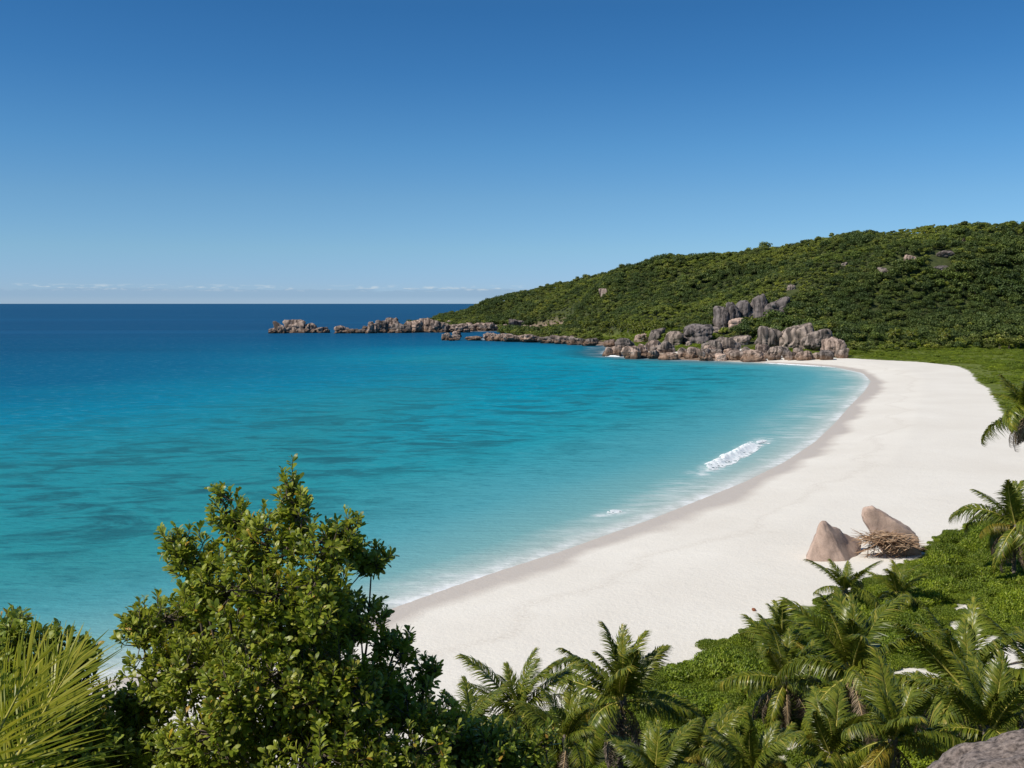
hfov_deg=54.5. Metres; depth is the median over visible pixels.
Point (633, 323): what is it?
palm tree
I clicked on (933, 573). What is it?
beach shrub
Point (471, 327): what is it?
boulder
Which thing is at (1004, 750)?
boulder
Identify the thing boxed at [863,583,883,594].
beach shrub
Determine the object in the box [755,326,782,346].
boulder
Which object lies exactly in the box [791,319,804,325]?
hill tree
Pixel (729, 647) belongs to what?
beach shrub
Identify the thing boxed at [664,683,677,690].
beach shrub
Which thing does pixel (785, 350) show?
boulder
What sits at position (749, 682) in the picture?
beach shrub
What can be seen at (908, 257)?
boulder
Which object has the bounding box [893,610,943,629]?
beach shrub
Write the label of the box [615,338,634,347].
boulder
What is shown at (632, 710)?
beach shrub
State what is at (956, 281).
hill tree
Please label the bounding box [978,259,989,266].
hill tree
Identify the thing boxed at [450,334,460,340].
boulder
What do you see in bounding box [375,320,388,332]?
boulder
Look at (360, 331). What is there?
boulder
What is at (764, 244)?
hill tree
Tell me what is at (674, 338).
boulder
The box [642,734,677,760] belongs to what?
beach shrub
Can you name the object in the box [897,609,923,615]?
beach shrub
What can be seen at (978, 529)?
beach shrub
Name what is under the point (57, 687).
palm tree
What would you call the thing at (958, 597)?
beach shrub
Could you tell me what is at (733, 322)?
boulder
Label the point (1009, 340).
hill tree
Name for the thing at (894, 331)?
palm tree
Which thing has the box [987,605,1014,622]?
beach shrub
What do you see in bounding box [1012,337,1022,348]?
hill tree
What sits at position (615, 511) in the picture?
breaking wave
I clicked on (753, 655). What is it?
beach shrub
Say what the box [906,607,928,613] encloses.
beach shrub
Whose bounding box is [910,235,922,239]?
hill tree
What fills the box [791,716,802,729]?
beach shrub
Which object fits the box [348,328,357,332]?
boulder
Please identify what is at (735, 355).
boulder
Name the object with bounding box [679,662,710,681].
beach shrub
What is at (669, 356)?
boulder
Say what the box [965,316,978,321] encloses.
hill tree
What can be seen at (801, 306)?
hill tree
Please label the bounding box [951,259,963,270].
hill tree
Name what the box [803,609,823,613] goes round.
beach shrub
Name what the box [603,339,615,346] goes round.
boulder
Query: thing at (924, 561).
beach shrub
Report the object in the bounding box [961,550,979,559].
beach shrub
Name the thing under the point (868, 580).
beach shrub
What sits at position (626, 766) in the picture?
beach shrub
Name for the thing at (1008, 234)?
hill tree
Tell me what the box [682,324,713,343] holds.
boulder
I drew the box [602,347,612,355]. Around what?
boulder
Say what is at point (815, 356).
boulder
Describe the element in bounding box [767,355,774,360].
boulder
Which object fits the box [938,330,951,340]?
palm tree
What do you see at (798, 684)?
beach shrub
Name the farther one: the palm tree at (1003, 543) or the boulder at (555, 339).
the boulder at (555, 339)
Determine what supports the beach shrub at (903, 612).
on the ground
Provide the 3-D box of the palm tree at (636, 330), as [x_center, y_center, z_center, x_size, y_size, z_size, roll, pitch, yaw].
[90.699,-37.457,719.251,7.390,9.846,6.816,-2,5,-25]
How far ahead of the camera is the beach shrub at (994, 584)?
96.31 m
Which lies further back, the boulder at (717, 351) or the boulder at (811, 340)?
the boulder at (811, 340)
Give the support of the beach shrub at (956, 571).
on the ground
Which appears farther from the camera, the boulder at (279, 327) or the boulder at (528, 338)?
the boulder at (279, 327)
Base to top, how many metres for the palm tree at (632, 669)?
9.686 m
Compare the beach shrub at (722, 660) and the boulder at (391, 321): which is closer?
the beach shrub at (722, 660)
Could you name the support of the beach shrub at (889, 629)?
on the ground
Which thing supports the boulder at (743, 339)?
on the ground
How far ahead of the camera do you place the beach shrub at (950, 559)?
105.24 m
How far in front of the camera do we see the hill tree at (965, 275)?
682.37 m
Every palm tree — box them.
[0,617,127,767]
[421,675,511,748]
[453,647,584,767]
[504,679,595,767]
[540,620,706,767]
[598,320,607,332]
[603,717,705,767]
[607,319,617,330]
[616,323,625,331]
[628,320,639,329]
[632,325,640,333]
[639,323,646,333]
[664,702,750,767]
[690,710,804,767]
[715,613,844,730]
[739,600,818,652]
[766,680,901,767]
[774,585,945,754]
[803,559,882,612]
[841,645,967,767]
[865,560,929,609]
[878,596,1023,737]
[886,328,899,338]
[889,327,901,337]
[902,329,917,340]
[904,648,1023,751]
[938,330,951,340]
[948,479,1023,573]
[952,614,1023,730]
[981,373,1023,451]
[1018,528,1023,568]
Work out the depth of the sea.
226.88 m
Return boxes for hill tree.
[497,324,507,332]
[652,308,662,316]
[665,307,673,314]
[702,306,712,312]
[706,303,716,307]
[718,327,728,334]
[733,324,751,334]
[740,317,756,323]
[755,316,766,322]
[758,241,772,246]
[763,309,785,318]
[778,260,787,265]
[780,316,798,323]
[788,301,805,307]
[788,307,796,313]
[790,302,805,308]
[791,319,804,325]
[795,321,816,326]
[803,307,824,315]
[833,332,845,340]
[837,321,855,326]
[842,328,857,333]
[846,324,860,329]
[857,341,867,349]
[860,325,876,331]
[868,328,879,333]
[870,331,883,339]
[898,327,913,334]
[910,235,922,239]
[914,282,930,290]
[938,337,947,343]
[943,271,961,279]
[949,262,965,270]
[950,278,961,284]
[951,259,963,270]
[956,319,968,325]
[958,272,971,279]
[958,281,970,291]
[962,262,978,270]
[964,324,975,330]
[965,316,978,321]
[968,287,982,295]
[970,264,984,275]
[971,318,994,325]
[972,269,989,276]
[972,338,982,342]
[973,322,991,330]
[973,334,981,339]
[975,274,986,280]
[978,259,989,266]
[978,327,991,333]
[980,315,999,322]
[982,327,1004,336]
[982,332,990,337]
[983,277,1005,286]
[985,275,1002,280]
[993,326,1014,333]
[995,337,1005,348]
[996,286,1011,296]
[996,313,1013,319]
[997,247,1016,254]
[997,316,1007,321]
[998,239,1015,246]
[998,331,1008,337]
[1001,271,1019,278]
[1002,278,1018,284]
[1002,319,1014,324]
[1003,231,1015,238]
[1004,337,1015,346]
[1006,326,1019,334]
[1009,284,1023,292]
[1010,317,1023,321]
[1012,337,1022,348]
[1015,328,1023,336]
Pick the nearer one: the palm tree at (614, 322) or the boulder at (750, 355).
the boulder at (750, 355)
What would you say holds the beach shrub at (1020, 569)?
on the ground
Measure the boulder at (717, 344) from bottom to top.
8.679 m
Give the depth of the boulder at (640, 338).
679.42 m
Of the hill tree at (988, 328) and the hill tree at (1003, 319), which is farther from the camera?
the hill tree at (1003, 319)
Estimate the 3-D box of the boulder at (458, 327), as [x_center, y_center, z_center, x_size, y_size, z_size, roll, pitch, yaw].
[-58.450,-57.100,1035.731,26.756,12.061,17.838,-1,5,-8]
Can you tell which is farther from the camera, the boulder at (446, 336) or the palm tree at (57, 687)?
the boulder at (446, 336)
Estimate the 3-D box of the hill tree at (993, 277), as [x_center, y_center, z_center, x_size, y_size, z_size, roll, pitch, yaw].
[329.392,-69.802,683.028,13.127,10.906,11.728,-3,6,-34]
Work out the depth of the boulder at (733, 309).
666.37 m
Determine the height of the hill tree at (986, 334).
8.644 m
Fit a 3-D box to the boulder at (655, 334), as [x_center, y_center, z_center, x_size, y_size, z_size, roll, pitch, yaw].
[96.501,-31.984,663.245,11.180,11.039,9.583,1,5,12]
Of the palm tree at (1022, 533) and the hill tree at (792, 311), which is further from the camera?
the hill tree at (792, 311)
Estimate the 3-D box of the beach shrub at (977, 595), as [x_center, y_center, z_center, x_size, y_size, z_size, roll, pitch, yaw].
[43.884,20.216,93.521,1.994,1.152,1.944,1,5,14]
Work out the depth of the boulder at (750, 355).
510.69 m
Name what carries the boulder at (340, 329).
in the sea
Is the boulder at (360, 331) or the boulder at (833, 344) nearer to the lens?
the boulder at (833, 344)
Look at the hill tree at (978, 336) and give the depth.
597.77 m
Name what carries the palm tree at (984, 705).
on the ground
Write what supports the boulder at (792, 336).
on the ground
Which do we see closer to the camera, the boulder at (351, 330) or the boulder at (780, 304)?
the boulder at (780, 304)
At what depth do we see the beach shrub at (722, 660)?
74.43 m
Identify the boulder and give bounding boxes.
[268,328,276,332]
[273,321,286,332]
[282,319,305,332]
[304,323,316,332]
[314,327,327,332]
[334,325,348,332]
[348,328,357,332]
[355,329,365,332]
[365,321,377,332]
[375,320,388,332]
[385,317,400,326]
[387,323,411,332]
[404,320,423,332]
[418,317,431,330]
[429,320,449,332]
[441,332,450,340]
[449,323,467,332]
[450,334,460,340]
[465,336,482,340]
[468,325,476,330]
[474,322,494,329]
[483,332,495,340]
[493,334,502,340]
[501,333,519,341]
[509,319,523,325]
[518,334,538,341]
[537,336,553,342]
[550,335,569,343]
[566,337,580,344]
[580,338,598,345]
[599,288,607,296]
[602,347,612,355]
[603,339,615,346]
[612,345,621,355]
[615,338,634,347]
[621,346,640,358]
[633,333,647,341]
[637,344,647,353]
[645,340,660,350]
[647,350,659,358]
[648,328,665,340]
[656,341,675,352]
[658,352,678,359]
[664,331,683,345]
[678,347,685,357]
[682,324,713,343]
[684,347,699,358]
[697,350,712,360]
[700,340,717,349]
[701,348,709,353]
[707,340,721,348]
[712,349,722,352]
[713,306,729,326]
[713,326,727,333]
[715,354,726,360]
[716,337,740,350]
[725,302,740,321]
[726,349,743,360]
[728,318,742,331]
[730,335,751,344]
[736,300,750,316]
[740,349,766,361]
[750,294,767,317]
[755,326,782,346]
[755,344,769,352]
[764,296,789,316]
[767,346,783,356]
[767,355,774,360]
[779,323,813,348]
[782,347,790,357]
[787,284,795,290]
[787,351,796,360]
[793,348,802,352]
[794,350,811,360]
[800,329,832,350]
[806,521,861,561]
[812,352,819,359]
[819,350,833,359]
[820,337,846,356]
[835,348,848,357]
[861,505,921,555]
[877,267,887,272]
[903,255,915,260]
[927,729,1023,767]
[934,265,948,270]
[936,250,954,257]
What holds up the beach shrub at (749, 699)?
on the ground
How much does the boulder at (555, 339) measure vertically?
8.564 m
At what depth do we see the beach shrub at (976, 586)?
95.81 m
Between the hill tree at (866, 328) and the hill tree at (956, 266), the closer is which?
the hill tree at (866, 328)
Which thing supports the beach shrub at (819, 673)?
on the ground
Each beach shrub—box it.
[595,700,634,717]
[610,762,630,767]
[635,679,671,699]
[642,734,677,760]
[661,662,694,682]
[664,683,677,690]
[668,688,714,716]
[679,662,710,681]
[689,649,751,665]
[702,648,752,680]
[703,697,734,715]
[709,643,732,651]
[713,677,737,691]
[714,717,752,739]
[727,634,758,647]
[732,657,777,674]
[735,676,771,696]
[745,691,759,704]
[747,651,768,661]
[749,689,790,713]
[773,637,816,653]
[783,629,817,649]
[787,674,805,691]
[788,649,818,657]
[790,613,820,624]
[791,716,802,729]
[802,663,824,677]
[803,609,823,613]
[806,674,827,685]
[818,608,838,622]
[838,607,892,623]
[839,595,876,609]
[859,577,886,584]
[859,591,895,611]
[860,620,914,636]
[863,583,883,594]
[875,586,903,594]
[875,631,933,657]
[886,592,933,607]
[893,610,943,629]
[895,609,913,617]
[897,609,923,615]
[897,744,939,767]
[898,621,943,637]
[902,575,914,585]
[905,570,933,579]
[906,585,951,604]
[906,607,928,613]
[907,576,945,590]
[915,568,943,577]
[917,557,943,566]
[922,565,935,569]
[924,543,966,557]
[926,549,962,565]
[929,563,975,580]
[931,605,946,612]
[934,574,956,586]
[939,531,969,543]
[943,584,964,593]
[951,595,966,600]
[955,581,999,596]
[958,563,979,566]
[959,532,989,550]
[960,573,1011,584]
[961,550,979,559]
[962,520,997,528]
[966,565,991,581]
[967,524,993,535]
[967,592,988,600]
[976,547,991,555]
[977,568,1004,581]
[979,597,1004,608]
[980,552,992,562]
[984,560,999,566]
[985,581,1003,587]
[985,599,1023,618]
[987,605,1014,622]
[994,572,1008,579]
[994,583,1023,594]
[997,588,1023,602]
[1001,571,1023,584]
[1004,558,1017,566]
[1008,614,1023,627]
[1010,566,1023,573]
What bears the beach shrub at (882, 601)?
on the ground
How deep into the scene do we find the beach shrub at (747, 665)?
73.66 m
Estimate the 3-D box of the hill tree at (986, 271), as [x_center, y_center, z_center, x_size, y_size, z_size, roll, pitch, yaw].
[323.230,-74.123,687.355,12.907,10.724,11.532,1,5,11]
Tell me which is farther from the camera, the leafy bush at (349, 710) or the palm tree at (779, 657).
the palm tree at (779, 657)
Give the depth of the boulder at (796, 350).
541.06 m
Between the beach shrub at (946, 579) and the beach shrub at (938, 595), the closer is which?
the beach shrub at (938, 595)
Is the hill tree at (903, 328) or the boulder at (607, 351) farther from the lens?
the hill tree at (903, 328)
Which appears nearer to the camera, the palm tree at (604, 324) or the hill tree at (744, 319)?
the hill tree at (744, 319)
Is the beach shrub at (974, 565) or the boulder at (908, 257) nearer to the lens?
the beach shrub at (974, 565)
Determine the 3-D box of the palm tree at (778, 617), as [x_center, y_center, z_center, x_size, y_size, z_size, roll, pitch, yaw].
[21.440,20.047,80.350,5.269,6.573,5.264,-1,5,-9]
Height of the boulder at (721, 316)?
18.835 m
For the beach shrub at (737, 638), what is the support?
on the ground
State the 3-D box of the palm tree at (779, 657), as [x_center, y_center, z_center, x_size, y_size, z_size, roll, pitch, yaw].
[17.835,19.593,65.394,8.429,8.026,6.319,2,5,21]
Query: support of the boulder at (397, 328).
on the ground
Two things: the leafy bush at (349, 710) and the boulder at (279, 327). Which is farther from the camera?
the boulder at (279, 327)
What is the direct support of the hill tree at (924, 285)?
on the ground
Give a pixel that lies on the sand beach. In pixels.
(900, 442)
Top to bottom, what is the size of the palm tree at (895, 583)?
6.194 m
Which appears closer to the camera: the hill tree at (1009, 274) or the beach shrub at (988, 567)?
the beach shrub at (988, 567)
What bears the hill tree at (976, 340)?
on the ground
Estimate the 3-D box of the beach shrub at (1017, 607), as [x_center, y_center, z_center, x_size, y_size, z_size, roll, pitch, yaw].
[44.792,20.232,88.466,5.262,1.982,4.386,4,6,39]
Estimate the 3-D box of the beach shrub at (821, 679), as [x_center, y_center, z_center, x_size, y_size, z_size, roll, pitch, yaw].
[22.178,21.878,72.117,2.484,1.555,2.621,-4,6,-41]
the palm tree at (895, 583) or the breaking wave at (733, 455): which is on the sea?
the breaking wave at (733, 455)
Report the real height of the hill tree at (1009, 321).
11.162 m
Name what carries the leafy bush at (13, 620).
on the ground
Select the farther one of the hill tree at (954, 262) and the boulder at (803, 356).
the hill tree at (954, 262)
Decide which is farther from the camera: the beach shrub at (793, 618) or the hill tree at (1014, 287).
the hill tree at (1014, 287)
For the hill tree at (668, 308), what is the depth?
743.39 m
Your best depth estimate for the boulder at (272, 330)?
1001.36 m
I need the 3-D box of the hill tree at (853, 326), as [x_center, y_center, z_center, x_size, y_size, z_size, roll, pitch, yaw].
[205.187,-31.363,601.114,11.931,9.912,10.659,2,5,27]
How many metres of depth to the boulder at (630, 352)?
540.11 m
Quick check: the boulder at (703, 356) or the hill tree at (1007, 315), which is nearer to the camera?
the boulder at (703, 356)
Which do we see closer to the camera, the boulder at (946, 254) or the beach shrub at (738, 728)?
the beach shrub at (738, 728)
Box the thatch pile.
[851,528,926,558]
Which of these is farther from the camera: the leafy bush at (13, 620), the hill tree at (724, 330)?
the hill tree at (724, 330)
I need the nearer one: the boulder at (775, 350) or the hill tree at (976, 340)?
the boulder at (775, 350)
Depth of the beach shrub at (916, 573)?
98.80 m
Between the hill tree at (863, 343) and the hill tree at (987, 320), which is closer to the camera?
the hill tree at (863, 343)
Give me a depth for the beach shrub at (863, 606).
88.69 m
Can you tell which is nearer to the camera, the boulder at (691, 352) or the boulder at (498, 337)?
the boulder at (691, 352)
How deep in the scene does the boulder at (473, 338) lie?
807.41 m
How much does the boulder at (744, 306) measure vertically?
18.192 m
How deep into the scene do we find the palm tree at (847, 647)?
61.41 m
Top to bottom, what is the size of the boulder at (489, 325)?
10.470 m
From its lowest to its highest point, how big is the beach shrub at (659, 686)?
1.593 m
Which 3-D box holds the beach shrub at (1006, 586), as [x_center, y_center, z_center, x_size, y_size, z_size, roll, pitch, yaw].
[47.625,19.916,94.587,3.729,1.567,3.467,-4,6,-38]
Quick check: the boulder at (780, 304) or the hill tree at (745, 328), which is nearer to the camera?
the hill tree at (745, 328)
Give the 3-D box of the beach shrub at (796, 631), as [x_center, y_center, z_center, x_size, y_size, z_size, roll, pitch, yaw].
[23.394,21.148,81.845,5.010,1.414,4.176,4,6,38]
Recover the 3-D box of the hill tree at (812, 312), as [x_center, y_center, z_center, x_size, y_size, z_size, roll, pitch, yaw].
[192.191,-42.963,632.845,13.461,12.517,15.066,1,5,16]
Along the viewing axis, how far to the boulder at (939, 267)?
694.80 m
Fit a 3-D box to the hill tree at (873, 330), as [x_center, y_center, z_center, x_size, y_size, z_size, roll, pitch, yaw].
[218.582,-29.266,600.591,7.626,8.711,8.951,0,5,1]
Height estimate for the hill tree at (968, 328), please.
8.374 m
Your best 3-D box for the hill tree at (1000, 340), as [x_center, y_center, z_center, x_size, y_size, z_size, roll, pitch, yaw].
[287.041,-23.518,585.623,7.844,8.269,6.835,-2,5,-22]
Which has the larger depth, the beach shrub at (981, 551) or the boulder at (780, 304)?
the boulder at (780, 304)
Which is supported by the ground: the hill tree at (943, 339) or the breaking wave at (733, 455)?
the hill tree at (943, 339)
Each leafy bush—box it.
[0,603,134,767]
[73,679,195,767]
[104,453,474,767]
[420,706,560,767]
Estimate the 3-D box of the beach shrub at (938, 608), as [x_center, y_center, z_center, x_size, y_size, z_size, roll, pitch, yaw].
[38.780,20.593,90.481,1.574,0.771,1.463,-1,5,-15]
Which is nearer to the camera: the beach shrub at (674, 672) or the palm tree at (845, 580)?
the beach shrub at (674, 672)
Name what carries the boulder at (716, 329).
on the ground
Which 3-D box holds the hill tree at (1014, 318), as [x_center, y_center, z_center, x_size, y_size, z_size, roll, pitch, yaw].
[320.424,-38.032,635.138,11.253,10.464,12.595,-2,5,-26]
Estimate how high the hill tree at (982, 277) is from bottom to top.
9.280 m
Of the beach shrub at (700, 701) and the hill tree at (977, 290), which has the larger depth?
the hill tree at (977, 290)
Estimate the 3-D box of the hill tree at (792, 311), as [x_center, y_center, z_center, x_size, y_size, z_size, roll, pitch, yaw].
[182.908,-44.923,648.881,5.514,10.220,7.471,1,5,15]
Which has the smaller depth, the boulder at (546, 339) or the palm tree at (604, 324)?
the boulder at (546, 339)
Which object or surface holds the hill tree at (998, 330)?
on the ground
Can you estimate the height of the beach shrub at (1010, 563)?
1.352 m
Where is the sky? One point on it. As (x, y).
(152, 151)
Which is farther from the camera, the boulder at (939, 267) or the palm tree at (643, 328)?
the palm tree at (643, 328)
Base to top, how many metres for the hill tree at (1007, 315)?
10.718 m
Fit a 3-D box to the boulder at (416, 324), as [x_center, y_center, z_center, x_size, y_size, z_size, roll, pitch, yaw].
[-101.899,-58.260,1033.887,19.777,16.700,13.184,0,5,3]
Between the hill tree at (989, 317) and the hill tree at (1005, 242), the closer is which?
the hill tree at (989, 317)
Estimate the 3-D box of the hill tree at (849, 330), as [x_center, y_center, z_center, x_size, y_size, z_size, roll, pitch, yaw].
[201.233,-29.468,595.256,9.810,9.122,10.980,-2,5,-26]
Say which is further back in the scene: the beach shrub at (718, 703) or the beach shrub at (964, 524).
the beach shrub at (964, 524)
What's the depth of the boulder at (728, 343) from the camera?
566.14 m
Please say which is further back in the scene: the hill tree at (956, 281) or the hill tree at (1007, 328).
the hill tree at (956, 281)
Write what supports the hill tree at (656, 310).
on the ground
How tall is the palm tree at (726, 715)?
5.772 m
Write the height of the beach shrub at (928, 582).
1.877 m
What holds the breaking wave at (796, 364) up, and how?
on the sea
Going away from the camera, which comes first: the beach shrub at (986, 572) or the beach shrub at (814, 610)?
the beach shrub at (814, 610)
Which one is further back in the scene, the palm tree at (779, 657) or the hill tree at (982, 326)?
the hill tree at (982, 326)
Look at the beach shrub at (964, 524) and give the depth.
122.51 m
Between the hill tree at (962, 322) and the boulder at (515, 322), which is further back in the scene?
the boulder at (515, 322)
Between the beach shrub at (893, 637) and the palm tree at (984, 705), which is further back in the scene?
the beach shrub at (893, 637)
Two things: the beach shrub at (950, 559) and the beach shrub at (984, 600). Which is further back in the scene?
the beach shrub at (950, 559)
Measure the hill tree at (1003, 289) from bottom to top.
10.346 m
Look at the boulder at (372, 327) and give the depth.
1002.30 m
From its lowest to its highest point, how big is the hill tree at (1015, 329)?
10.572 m
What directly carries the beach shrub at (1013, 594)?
on the ground
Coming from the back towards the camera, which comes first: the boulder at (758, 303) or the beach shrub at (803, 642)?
the boulder at (758, 303)
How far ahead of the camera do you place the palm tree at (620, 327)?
772.52 m
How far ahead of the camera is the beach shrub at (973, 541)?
111.53 m
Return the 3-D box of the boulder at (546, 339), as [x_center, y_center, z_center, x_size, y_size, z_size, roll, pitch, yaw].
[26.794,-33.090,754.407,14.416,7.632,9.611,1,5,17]
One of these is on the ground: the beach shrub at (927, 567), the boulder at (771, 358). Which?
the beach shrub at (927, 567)
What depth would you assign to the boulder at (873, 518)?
111.62 m
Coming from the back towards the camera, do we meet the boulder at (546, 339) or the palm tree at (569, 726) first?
the boulder at (546, 339)
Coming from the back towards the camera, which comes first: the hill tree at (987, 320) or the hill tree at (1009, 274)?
the hill tree at (1009, 274)
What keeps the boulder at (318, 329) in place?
in the sea
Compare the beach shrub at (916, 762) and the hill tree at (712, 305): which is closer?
the beach shrub at (916, 762)
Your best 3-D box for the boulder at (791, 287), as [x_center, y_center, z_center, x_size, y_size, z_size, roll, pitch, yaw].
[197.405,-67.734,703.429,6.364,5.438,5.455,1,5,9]
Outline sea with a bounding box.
[0,304,870,683]
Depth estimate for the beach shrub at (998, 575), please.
98.97 m
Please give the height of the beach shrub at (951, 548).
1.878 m
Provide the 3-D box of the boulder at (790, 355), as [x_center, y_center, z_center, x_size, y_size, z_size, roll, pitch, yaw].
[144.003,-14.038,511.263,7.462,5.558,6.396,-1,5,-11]
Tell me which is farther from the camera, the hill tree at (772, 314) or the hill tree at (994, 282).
the hill tree at (994, 282)
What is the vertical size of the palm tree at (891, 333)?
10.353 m
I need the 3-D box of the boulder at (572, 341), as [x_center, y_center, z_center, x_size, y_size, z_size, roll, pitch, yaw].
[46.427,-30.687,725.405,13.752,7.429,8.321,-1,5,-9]
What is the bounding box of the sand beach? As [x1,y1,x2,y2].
[88,350,1023,767]
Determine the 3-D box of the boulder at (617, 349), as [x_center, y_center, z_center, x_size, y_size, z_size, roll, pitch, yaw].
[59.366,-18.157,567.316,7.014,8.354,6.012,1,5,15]
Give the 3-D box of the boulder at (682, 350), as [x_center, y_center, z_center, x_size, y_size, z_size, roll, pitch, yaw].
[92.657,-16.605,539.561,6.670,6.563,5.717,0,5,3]
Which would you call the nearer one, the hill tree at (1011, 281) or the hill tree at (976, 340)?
the hill tree at (976, 340)
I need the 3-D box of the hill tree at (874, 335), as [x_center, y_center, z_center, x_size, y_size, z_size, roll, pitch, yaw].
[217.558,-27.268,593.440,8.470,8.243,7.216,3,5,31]
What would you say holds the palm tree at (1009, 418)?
on the ground
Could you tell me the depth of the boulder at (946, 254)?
703.95 m
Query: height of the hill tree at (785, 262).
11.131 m
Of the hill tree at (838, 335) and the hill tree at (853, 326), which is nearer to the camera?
the hill tree at (838, 335)
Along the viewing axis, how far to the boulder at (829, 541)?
110.02 m
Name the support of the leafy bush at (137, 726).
on the ground
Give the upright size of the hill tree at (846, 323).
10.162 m
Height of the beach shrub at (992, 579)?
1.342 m
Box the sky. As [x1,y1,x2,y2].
[0,0,1023,303]
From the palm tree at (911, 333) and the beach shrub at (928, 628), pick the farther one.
the palm tree at (911, 333)
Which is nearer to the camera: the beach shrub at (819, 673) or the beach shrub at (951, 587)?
the beach shrub at (819, 673)
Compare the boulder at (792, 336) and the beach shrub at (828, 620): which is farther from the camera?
the boulder at (792, 336)
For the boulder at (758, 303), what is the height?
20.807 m
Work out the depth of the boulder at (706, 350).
533.51 m
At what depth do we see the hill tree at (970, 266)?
688.65 m
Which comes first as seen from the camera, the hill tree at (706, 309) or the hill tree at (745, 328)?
the hill tree at (745, 328)
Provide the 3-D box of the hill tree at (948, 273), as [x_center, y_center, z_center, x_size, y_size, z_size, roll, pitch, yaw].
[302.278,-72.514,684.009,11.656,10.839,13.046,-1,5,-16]
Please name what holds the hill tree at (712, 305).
on the ground
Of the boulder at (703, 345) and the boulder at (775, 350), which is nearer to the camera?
the boulder at (775, 350)
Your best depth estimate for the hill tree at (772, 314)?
642.11 m
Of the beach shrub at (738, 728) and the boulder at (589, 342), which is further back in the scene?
the boulder at (589, 342)
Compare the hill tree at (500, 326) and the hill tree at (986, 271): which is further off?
the hill tree at (500, 326)
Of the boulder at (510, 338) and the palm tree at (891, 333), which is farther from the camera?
the boulder at (510, 338)
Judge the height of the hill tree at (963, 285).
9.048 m
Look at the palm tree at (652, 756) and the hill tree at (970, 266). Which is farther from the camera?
the hill tree at (970, 266)
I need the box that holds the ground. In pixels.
[30,228,1023,767]
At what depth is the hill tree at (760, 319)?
644.55 m
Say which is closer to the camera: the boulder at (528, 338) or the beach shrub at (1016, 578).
the beach shrub at (1016, 578)
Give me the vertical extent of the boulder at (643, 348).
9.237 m
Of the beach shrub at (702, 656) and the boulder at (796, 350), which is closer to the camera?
the beach shrub at (702, 656)
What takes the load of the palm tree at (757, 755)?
on the ground
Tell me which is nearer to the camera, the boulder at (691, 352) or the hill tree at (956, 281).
the boulder at (691, 352)
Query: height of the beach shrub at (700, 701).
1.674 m
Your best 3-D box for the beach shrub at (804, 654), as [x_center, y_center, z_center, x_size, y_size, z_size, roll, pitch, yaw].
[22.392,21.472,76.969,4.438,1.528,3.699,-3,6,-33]
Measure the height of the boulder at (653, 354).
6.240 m
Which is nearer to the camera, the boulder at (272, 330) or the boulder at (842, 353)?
the boulder at (842, 353)
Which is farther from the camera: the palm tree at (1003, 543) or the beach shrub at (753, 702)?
the palm tree at (1003, 543)
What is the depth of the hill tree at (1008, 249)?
700.51 m
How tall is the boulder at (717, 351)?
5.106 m
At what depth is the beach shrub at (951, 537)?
116.20 m
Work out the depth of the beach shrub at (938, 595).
92.78 m
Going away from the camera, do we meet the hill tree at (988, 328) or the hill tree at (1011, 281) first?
the hill tree at (988, 328)
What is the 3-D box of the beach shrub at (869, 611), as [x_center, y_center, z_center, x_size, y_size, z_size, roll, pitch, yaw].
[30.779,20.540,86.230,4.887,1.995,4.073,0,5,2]
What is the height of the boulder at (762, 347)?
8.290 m
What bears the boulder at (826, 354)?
on the sand beach
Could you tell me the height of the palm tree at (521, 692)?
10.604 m
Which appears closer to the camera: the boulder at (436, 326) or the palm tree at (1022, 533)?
the palm tree at (1022, 533)
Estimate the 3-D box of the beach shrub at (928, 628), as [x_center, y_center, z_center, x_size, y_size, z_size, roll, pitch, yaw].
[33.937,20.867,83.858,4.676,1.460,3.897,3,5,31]
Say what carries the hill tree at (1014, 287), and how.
on the ground
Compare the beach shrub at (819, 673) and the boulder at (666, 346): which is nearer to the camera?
the beach shrub at (819, 673)
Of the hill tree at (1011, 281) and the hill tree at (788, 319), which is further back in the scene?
the hill tree at (1011, 281)
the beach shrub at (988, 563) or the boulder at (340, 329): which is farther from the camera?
the boulder at (340, 329)
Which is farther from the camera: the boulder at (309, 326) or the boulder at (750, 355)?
the boulder at (309, 326)
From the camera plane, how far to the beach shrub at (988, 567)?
100.43 m
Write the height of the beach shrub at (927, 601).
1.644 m
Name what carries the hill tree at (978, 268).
on the ground
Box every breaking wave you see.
[607,510,620,513]
[705,440,768,469]
[769,363,834,367]

